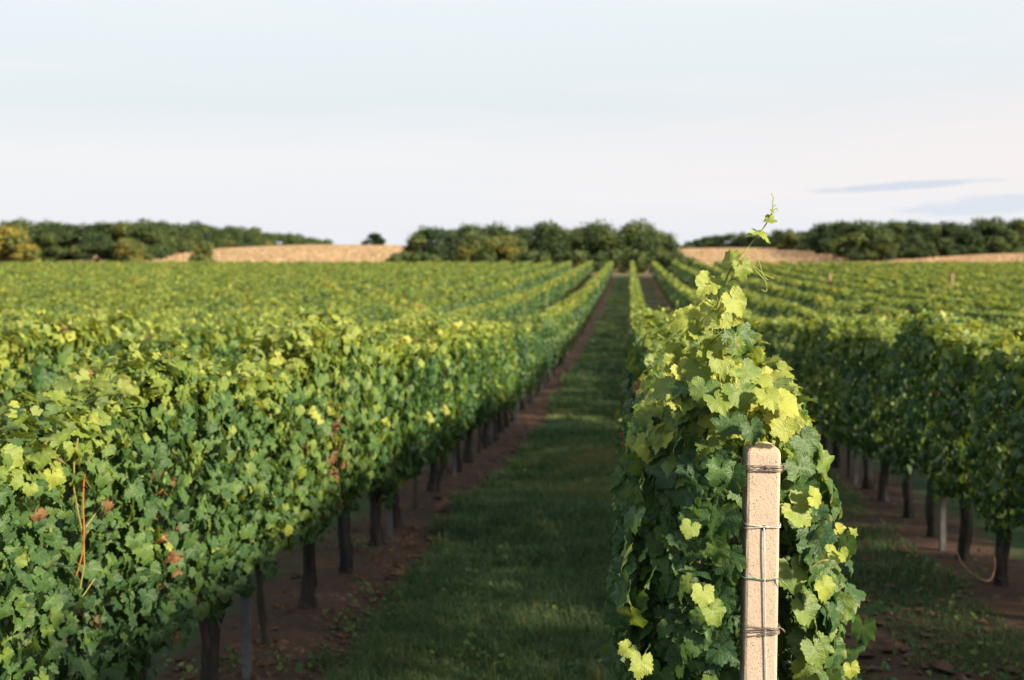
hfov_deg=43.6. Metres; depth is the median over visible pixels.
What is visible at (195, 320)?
grapevine
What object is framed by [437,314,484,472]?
grapevine
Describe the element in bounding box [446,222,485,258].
tree
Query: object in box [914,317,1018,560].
grapevine
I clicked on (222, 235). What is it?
tree
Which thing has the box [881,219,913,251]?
tree
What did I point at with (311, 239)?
tree
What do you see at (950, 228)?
tree
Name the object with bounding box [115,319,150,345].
grapevine
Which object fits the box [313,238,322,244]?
tree
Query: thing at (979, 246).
tree
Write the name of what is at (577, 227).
tree
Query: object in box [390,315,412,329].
grapevine
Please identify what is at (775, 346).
grapevine
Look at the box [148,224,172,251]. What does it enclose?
tree
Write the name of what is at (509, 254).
bush
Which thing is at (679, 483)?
grapevine
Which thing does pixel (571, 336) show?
grapevine
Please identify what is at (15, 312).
grapevine
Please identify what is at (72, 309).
grapevine
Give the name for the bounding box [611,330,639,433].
grapevine
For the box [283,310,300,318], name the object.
grapevine
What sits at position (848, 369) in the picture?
grapevine
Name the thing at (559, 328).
grapevine
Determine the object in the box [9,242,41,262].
tree
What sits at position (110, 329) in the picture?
grapevine
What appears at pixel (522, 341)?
grapevine
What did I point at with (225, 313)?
grapevine
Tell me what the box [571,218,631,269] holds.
tree
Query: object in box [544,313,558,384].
grapevine
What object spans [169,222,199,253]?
tree
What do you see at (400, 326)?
grapevine
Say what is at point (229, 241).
tree
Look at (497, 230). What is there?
tree
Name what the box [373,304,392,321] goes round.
grapevine
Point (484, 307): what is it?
grapevine
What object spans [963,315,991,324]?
grapevine
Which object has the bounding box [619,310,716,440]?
grapevine
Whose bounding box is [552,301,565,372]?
grapevine
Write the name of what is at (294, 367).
grapevine
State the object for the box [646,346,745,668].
grapevine
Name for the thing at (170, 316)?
grapevine
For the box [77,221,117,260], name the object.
tree
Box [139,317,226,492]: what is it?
grapevine
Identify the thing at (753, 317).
grapevine
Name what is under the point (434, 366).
grapevine
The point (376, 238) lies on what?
tree
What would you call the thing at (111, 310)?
grapevine
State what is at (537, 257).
shrub
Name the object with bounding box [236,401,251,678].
grey stake
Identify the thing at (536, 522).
grass
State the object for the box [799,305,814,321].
grapevine
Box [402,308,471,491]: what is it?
grapevine
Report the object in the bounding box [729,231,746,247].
tree
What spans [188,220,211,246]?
tree
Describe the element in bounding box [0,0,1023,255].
sky
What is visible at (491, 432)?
grey stake
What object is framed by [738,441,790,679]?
concrete post
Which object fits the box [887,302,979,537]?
grapevine
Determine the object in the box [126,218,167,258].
tree
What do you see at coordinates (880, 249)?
tree
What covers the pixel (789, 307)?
grapevine
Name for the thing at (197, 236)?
tree
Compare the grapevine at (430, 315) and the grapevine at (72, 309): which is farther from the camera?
the grapevine at (72, 309)
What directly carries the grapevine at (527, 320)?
on the ground at (298, 628)
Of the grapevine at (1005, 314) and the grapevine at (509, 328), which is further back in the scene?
the grapevine at (1005, 314)
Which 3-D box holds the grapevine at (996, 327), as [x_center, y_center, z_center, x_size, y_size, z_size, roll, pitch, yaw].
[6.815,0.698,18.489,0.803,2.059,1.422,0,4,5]
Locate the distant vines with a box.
[0,260,1023,673]
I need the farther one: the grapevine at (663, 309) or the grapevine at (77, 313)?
the grapevine at (77, 313)
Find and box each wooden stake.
[828,274,830,293]
[950,274,952,285]
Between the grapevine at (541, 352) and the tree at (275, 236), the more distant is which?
the tree at (275, 236)
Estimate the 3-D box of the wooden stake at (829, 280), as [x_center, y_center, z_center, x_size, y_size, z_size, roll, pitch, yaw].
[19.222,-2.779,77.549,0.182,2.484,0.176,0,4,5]
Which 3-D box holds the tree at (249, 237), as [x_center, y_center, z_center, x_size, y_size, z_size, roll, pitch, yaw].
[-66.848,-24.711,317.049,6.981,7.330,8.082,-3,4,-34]
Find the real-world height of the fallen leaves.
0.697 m
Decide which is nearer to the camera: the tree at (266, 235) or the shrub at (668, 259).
the shrub at (668, 259)
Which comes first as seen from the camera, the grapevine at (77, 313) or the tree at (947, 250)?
the grapevine at (77, 313)
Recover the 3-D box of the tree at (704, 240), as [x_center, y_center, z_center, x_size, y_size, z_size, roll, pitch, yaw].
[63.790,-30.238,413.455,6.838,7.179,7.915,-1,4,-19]
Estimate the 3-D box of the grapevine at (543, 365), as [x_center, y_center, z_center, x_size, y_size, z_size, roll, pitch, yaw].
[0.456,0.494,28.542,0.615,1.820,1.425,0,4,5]
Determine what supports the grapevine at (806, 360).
on the ground at (298, 628)
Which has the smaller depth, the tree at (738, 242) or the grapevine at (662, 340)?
the grapevine at (662, 340)
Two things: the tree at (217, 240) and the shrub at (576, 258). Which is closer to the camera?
the shrub at (576, 258)
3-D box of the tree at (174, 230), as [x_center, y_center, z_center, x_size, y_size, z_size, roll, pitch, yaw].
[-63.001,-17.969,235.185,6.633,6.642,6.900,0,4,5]
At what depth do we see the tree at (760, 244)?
352.93 m
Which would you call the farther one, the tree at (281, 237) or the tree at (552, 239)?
the tree at (281, 237)
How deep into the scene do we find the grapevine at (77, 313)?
27.41 m
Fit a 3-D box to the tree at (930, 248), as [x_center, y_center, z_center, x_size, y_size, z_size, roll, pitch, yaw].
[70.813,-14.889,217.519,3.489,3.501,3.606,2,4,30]
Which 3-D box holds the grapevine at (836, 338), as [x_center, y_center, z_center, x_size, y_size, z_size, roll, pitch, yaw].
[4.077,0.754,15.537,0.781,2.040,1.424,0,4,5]
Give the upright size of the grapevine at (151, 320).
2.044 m
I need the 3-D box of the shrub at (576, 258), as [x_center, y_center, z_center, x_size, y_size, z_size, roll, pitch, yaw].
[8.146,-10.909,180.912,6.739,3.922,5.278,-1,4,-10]
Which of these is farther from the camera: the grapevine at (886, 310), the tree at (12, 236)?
the tree at (12, 236)
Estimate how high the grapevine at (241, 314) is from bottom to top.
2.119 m
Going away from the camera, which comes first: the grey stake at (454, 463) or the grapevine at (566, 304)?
the grey stake at (454, 463)
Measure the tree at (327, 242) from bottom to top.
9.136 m
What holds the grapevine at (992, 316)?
on the ground at (298, 628)
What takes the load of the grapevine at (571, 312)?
on the ground at (298, 628)
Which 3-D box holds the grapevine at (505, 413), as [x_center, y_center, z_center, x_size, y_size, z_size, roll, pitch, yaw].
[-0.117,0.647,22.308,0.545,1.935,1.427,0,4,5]
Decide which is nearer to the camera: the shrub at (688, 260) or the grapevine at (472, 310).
the grapevine at (472, 310)
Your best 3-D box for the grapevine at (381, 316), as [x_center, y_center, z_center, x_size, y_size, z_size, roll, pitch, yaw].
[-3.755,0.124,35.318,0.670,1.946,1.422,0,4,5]
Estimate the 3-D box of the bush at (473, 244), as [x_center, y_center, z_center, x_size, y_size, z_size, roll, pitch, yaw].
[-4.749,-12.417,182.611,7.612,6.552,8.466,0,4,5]
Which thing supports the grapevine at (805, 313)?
on the ground at (298, 628)
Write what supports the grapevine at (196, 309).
on the ground at (298, 628)
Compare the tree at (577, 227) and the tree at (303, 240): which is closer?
the tree at (577, 227)
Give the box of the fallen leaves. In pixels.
[223,432,1022,679]
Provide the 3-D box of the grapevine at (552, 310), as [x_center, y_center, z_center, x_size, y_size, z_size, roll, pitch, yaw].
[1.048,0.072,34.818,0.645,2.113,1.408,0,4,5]
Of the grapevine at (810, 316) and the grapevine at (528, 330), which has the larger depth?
the grapevine at (810, 316)
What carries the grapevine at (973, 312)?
on the ground at (298, 628)
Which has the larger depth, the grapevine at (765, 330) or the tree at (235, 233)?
the tree at (235, 233)
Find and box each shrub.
[385,251,410,262]
[407,252,440,262]
[431,254,449,262]
[511,250,551,263]
[550,249,593,268]
[588,248,629,272]
[631,248,668,273]
[659,251,687,273]
[685,256,699,267]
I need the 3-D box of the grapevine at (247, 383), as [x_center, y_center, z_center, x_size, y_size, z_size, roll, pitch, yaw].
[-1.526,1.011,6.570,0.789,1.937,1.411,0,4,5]
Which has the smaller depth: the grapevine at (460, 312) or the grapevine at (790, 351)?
the grapevine at (790, 351)
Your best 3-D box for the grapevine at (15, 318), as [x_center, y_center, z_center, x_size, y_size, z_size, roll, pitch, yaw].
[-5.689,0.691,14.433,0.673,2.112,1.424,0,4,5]
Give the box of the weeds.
[156,395,1023,679]
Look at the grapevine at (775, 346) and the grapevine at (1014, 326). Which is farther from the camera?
the grapevine at (1014, 326)
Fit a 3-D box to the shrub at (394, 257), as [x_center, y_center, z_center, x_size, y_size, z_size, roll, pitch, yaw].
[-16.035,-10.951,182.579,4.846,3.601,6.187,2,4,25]
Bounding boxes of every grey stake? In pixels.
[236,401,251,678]
[385,384,392,536]
[452,376,455,477]
[490,365,492,444]
[515,400,517,418]
[854,425,858,484]
[939,389,945,550]
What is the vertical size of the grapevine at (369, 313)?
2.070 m
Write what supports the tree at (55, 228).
on the ground at (298, 628)
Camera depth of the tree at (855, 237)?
216.87 m
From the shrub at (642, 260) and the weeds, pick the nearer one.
the weeds
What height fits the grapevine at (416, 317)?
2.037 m
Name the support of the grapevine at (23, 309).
on the ground at (298, 628)
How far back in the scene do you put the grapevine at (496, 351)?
18.14 m
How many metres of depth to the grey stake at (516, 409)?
23.79 m
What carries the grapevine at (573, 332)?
on the ground at (298, 628)
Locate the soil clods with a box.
[166,409,1023,679]
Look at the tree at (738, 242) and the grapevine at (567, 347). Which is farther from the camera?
the tree at (738, 242)
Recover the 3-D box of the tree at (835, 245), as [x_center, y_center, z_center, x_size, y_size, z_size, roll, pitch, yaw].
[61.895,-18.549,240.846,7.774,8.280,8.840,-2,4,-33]
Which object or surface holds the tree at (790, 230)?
on the ground at (298, 628)
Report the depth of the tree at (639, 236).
183.78 m
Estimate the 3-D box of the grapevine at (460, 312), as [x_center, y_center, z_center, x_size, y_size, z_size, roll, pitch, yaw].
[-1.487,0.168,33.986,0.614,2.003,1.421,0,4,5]
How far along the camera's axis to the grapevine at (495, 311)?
42.43 m
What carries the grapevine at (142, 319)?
on the ground at (298, 628)
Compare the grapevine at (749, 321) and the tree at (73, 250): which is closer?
the grapevine at (749, 321)
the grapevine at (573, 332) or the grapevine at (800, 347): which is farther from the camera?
the grapevine at (573, 332)
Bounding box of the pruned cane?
[956,548,995,580]
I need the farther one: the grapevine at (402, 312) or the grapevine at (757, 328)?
the grapevine at (402, 312)
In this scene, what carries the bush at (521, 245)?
on the ground at (298, 628)
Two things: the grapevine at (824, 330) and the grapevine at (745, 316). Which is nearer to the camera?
the grapevine at (824, 330)
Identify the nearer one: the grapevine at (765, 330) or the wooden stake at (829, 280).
the grapevine at (765, 330)
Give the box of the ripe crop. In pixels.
[59,244,1023,267]
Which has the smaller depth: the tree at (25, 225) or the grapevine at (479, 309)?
the grapevine at (479, 309)
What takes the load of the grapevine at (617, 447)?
on the ground at (298, 628)
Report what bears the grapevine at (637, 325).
on the ground at (298, 628)
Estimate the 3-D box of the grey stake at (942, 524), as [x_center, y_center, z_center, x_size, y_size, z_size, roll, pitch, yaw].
[3.636,1.049,10.803,0.043,1.880,0.056,0,3,5]
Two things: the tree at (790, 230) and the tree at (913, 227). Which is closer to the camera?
the tree at (913, 227)
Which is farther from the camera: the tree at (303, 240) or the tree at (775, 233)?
the tree at (303, 240)
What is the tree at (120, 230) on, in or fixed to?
on the ground at (298, 628)
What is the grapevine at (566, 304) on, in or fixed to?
on the ground at (298, 628)
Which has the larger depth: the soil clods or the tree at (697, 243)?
the tree at (697, 243)
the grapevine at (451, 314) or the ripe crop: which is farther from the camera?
the ripe crop
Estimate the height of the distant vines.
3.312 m
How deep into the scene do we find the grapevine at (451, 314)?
32.65 m
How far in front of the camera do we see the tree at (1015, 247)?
221.71 m
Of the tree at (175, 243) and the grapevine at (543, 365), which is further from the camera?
the tree at (175, 243)
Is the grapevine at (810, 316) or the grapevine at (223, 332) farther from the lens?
the grapevine at (810, 316)
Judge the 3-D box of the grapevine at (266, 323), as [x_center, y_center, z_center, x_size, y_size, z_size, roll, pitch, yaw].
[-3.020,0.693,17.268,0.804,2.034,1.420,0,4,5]
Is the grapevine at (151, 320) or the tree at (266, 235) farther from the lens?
the tree at (266, 235)
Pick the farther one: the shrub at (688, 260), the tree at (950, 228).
the tree at (950, 228)
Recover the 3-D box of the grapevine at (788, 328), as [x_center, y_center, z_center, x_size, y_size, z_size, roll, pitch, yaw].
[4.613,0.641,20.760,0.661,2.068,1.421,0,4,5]
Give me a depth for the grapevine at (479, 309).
38.31 m
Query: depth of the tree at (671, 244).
185.10 m
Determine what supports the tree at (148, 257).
on the ground at (298, 628)
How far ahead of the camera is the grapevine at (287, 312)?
35.47 m
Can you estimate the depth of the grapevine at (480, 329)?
16.84 m
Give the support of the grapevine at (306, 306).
on the ground at (298, 628)
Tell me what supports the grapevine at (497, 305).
on the ground at (298, 628)
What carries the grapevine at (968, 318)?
on the ground at (298, 628)
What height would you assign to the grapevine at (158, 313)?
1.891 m
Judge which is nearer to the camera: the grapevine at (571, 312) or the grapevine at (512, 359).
the grapevine at (512, 359)
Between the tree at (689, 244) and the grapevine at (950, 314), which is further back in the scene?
the tree at (689, 244)
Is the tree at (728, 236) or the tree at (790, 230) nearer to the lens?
the tree at (790, 230)
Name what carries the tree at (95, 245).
on the ground at (298, 628)
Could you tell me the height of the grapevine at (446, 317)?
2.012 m
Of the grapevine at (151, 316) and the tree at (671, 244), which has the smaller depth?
the grapevine at (151, 316)
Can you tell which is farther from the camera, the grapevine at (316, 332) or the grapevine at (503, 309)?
the grapevine at (503, 309)
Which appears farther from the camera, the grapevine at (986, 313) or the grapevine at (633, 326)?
the grapevine at (986, 313)
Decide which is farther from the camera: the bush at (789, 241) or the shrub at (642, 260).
the bush at (789, 241)
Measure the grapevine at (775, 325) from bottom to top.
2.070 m
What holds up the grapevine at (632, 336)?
on the ground at (298, 628)
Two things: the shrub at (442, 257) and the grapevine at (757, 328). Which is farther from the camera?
the shrub at (442, 257)
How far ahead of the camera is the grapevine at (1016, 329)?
16.40 m
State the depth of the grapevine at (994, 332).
17.68 m
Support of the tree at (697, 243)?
on the ground at (298, 628)
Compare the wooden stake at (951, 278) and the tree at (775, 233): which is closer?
the wooden stake at (951, 278)
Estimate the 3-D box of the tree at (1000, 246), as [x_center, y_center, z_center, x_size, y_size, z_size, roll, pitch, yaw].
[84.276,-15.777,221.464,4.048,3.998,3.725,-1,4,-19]
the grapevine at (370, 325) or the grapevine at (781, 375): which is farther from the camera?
the grapevine at (370, 325)
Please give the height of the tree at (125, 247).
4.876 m
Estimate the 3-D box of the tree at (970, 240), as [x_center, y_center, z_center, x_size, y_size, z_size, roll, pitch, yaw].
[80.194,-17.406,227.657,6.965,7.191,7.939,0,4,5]
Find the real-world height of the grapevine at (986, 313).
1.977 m
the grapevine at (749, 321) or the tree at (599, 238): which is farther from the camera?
the tree at (599, 238)
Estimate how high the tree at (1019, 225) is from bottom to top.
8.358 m
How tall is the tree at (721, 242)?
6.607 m
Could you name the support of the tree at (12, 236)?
on the ground at (298, 628)
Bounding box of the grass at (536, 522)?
[304,276,1023,679]
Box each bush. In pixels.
[186,240,214,262]
[450,230,501,264]
[487,235,521,263]
[497,235,529,265]
[773,232,799,249]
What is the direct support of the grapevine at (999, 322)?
on the ground at (298, 628)
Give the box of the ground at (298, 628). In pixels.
[0,268,1023,679]
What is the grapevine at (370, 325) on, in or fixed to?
on the ground at (298, 628)
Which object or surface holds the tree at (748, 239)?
on the ground at (298, 628)
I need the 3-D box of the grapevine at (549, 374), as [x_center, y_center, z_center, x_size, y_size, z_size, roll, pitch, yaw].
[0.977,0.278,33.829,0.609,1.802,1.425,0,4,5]
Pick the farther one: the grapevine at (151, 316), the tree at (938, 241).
the tree at (938, 241)
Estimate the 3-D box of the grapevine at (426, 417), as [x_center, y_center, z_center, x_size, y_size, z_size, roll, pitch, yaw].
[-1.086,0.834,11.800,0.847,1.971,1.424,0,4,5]
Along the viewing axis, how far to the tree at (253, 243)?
322.70 m
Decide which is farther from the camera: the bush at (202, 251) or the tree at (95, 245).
the tree at (95, 245)
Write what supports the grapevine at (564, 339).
on the ground at (298, 628)
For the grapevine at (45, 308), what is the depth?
36.19 m
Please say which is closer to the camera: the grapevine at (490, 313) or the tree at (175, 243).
the grapevine at (490, 313)
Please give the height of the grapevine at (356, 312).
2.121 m
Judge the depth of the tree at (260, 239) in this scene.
336.52 m
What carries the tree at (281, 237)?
on the ground at (298, 628)
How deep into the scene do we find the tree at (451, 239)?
193.61 m
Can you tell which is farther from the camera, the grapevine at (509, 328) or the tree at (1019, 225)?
the tree at (1019, 225)
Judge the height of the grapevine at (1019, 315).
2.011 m
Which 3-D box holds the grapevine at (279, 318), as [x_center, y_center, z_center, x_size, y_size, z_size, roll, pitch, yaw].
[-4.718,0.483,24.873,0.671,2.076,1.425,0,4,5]
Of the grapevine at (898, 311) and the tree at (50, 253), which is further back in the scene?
the tree at (50, 253)
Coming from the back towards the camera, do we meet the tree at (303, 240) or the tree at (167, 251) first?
the tree at (303, 240)
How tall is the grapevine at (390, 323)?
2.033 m
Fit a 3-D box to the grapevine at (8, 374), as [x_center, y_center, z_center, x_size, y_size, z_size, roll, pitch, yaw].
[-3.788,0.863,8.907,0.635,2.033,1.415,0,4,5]
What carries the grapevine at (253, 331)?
on the ground at (298, 628)
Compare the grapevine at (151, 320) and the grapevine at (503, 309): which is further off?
the grapevine at (503, 309)
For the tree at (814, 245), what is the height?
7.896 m
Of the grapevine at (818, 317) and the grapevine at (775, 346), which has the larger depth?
the grapevine at (818, 317)
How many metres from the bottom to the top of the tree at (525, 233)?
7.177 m
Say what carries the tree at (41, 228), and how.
on the ground at (298, 628)
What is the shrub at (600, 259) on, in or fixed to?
on the ground at (298, 628)
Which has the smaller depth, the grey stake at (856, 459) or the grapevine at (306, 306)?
the grey stake at (856, 459)
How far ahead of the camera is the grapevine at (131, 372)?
5.49 m
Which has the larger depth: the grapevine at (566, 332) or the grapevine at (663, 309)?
the grapevine at (566, 332)
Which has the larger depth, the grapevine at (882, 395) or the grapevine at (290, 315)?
the grapevine at (290, 315)
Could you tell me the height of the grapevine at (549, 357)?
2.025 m
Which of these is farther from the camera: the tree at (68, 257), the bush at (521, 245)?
the tree at (68, 257)
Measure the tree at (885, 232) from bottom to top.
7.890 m
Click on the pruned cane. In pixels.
(973, 574)
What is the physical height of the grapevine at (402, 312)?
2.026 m
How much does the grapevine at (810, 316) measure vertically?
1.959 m
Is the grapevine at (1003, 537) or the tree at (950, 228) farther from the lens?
the tree at (950, 228)
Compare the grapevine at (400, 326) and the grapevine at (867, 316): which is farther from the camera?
the grapevine at (867, 316)
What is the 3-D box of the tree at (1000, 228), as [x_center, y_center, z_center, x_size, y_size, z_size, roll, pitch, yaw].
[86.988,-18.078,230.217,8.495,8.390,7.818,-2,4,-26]
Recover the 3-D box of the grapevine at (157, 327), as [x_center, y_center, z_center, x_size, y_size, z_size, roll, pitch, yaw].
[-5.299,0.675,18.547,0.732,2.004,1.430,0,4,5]
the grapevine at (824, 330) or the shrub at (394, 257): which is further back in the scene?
the shrub at (394, 257)
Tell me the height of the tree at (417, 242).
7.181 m
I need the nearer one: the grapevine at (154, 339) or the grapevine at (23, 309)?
the grapevine at (154, 339)
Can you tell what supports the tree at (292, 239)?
on the ground at (298, 628)
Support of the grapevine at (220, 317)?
on the ground at (298, 628)
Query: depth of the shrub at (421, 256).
179.60 m
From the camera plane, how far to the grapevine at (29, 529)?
4.53 m
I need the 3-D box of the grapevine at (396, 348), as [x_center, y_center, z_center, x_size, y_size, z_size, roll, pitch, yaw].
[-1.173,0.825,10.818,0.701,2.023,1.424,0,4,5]
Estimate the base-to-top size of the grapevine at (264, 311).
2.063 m
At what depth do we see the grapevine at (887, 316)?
25.75 m
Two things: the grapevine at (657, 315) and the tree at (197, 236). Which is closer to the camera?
the grapevine at (657, 315)
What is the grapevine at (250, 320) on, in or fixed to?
on the ground at (298, 628)
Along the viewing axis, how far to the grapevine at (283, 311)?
34.54 m
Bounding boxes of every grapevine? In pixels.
[0,307,41,409]
[0,308,97,489]
[0,309,30,321]
[0,334,38,506]
[0,337,247,679]
[0,390,182,679]
[1,306,35,320]
[20,302,51,316]
[32,308,145,510]
[40,309,69,317]
[55,306,92,318]
[56,302,83,313]
[90,303,117,313]
[98,329,191,453]
[103,345,300,679]
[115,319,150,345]
[123,306,148,315]
[128,314,145,323]
[130,320,167,337]
[134,310,162,319]
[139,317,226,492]
[141,313,166,325]
[145,308,161,315]
[150,312,178,321]
[164,308,188,321]
[168,309,218,343]
[177,314,258,435]
[179,305,204,319]
[185,344,348,645]
[206,311,230,320]
[215,309,235,319]
[217,322,260,448]
[230,305,255,320]
[233,312,267,326]
[248,304,369,608]
[254,313,285,326]
[255,306,280,317]
[260,315,302,404]
[267,304,288,316]
[283,304,297,315]
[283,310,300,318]
[289,315,399,573]
[299,301,315,313]
[330,321,424,546]
[345,305,360,325]
[355,311,369,326]
[359,305,377,326]
[361,322,375,333]
[361,324,438,527]
[363,316,394,330]
[370,311,383,322]
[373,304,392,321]
[377,326,453,508]
[381,303,399,320]
[389,303,405,319]
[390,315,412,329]
[391,323,403,365]
[398,314,419,324]
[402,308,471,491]
[404,305,416,314]
[417,306,436,323]
[423,327,481,480]
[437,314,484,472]
[438,311,450,319]
[443,311,459,318]
[447,308,464,315]
[447,309,498,462]
[455,307,471,316]
[460,303,476,318]
[467,315,504,452]
[470,305,484,319]
[472,316,510,447]
[474,304,489,321]
[476,331,521,440]
[478,300,492,321]
[488,299,504,323]
[493,298,506,320]
[493,308,497,323]
[495,323,520,426]
[496,321,519,432]
[502,316,530,421]
[515,314,540,407]
[516,317,537,409]
[520,328,533,395]
[527,320,543,403]
[529,311,551,395]
[530,311,553,391]
[531,324,546,399]
[539,320,555,388]
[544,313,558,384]
[545,306,560,375]
[547,319,557,381]
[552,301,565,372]
[552,315,562,375]
[555,299,571,362]
[557,302,569,364]
[557,306,567,367]
[557,323,566,369]
[564,310,572,360]
[565,304,574,355]
[566,304,576,358]
[599,320,876,679]
[603,193,859,679]
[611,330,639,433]
[612,336,639,470]
[617,325,634,405]
[619,300,678,429]
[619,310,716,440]
[623,318,739,591]
[624,307,672,381]
[628,305,674,347]
[631,307,670,359]
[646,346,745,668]
[741,310,752,358]
[743,310,761,357]
[743,316,758,358]
[749,317,768,357]
[757,314,785,355]
[766,316,793,366]
[771,338,793,374]
[775,315,810,407]
[781,307,793,315]
[782,338,820,424]
[783,302,799,319]
[788,319,835,426]
[793,304,805,330]
[797,316,844,449]
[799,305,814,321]
[801,310,820,321]
[805,310,825,323]
[808,311,856,467]
[811,321,881,476]
[814,313,833,321]
[836,310,908,488]
[849,308,921,501]
[851,309,877,320]
[866,322,952,517]
[874,309,900,324]
[880,306,900,316]
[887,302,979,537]
[888,306,908,317]
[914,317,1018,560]
[934,309,958,317]
[944,328,1023,586]
[957,315,978,321]
[961,317,1008,408]
[962,306,988,318]
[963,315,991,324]
[968,331,1023,531]
[976,308,995,320]
[984,310,1007,325]
[984,325,1010,459]
[993,313,1023,328]
[994,306,1015,321]
[996,323,1023,427]
[1005,321,1020,327]
[1010,310,1023,322]
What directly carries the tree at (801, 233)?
on the ground at (298, 628)
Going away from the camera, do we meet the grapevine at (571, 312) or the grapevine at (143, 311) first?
the grapevine at (143, 311)
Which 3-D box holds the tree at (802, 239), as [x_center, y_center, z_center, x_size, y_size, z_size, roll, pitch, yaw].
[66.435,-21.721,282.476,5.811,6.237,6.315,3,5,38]
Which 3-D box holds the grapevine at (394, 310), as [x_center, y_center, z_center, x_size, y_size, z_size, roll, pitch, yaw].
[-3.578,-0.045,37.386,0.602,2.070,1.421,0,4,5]
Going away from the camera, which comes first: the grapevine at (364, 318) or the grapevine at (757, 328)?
the grapevine at (757, 328)
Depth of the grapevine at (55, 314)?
31.66 m
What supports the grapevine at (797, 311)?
on the ground at (298, 628)
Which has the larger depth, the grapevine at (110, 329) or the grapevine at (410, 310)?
the grapevine at (410, 310)
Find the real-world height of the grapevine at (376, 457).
2.074 m
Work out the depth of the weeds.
7.70 m
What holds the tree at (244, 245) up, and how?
on the ground at (298, 628)
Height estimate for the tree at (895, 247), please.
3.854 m
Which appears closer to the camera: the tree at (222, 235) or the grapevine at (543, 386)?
the grapevine at (543, 386)
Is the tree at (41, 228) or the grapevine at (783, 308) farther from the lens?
the tree at (41, 228)
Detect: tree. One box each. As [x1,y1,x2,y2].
[0,220,9,240]
[0,224,31,261]
[2,217,35,241]
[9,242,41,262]
[29,218,68,256]
[36,232,69,262]
[37,221,91,260]
[57,224,83,260]
[61,222,97,260]
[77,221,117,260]
[78,233,116,261]
[103,220,144,260]
[110,238,148,261]
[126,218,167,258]
[127,242,153,260]
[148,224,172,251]
[150,220,187,255]
[153,240,171,257]
[168,225,187,250]
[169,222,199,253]
[181,223,203,252]
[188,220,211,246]
[204,224,221,248]
[213,226,230,248]
[220,225,244,247]
[221,228,235,247]
[234,225,255,243]
[237,228,250,247]
[243,230,260,246]
[247,226,272,245]
[259,232,275,245]
[267,232,278,245]
[272,232,286,245]
[280,232,301,244]
[295,233,312,244]
[304,236,322,244]
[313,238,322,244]
[323,238,333,244]
[360,232,385,244]
[399,225,449,255]
[438,228,464,262]
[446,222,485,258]
[477,221,528,256]
[512,225,534,245]
[522,219,580,264]
[568,226,585,266]
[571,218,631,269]
[604,217,664,269]
[641,229,687,256]
[681,241,693,247]
[691,239,706,247]
[697,235,709,247]
[705,234,724,247]
[715,235,730,247]
[723,232,737,247]
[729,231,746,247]
[743,236,759,247]
[754,233,770,247]
[762,229,785,247]
[776,228,794,247]
[795,230,807,248]
[797,227,824,251]
[807,221,836,254]
[819,220,850,258]
[840,218,881,261]
[858,220,896,259]
[863,234,896,261]
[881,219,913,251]
[884,242,902,260]
[898,234,930,258]
[902,219,937,249]
[921,242,938,257]
[922,222,947,256]
[932,220,972,256]
[938,240,958,256]
[951,222,982,255]
[956,216,1005,254]
[977,216,1022,252]
[985,237,1010,253]
[1004,217,1023,251]
[1007,241,1023,253]
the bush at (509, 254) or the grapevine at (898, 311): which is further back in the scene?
the bush at (509, 254)
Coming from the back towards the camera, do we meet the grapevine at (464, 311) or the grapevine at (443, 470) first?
the grapevine at (464, 311)
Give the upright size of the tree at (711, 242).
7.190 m
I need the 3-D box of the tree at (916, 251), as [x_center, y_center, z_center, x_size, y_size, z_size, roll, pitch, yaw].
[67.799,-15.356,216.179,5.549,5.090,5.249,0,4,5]
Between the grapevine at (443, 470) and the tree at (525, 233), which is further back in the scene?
the tree at (525, 233)
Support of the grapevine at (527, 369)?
on the ground at (298, 628)
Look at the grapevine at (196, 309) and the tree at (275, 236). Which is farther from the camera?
the tree at (275, 236)
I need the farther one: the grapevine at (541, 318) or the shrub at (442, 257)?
the shrub at (442, 257)
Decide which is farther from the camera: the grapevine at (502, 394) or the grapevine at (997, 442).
the grapevine at (502, 394)
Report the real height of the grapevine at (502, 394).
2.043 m
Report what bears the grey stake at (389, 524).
on the ground at (298, 628)
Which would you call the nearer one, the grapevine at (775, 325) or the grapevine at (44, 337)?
the grapevine at (44, 337)
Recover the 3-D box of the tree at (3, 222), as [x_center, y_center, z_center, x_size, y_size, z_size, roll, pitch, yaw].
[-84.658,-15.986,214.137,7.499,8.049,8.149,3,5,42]
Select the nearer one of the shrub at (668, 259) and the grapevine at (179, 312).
the grapevine at (179, 312)
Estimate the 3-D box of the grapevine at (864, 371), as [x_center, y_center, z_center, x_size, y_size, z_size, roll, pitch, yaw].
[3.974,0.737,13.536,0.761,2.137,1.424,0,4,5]

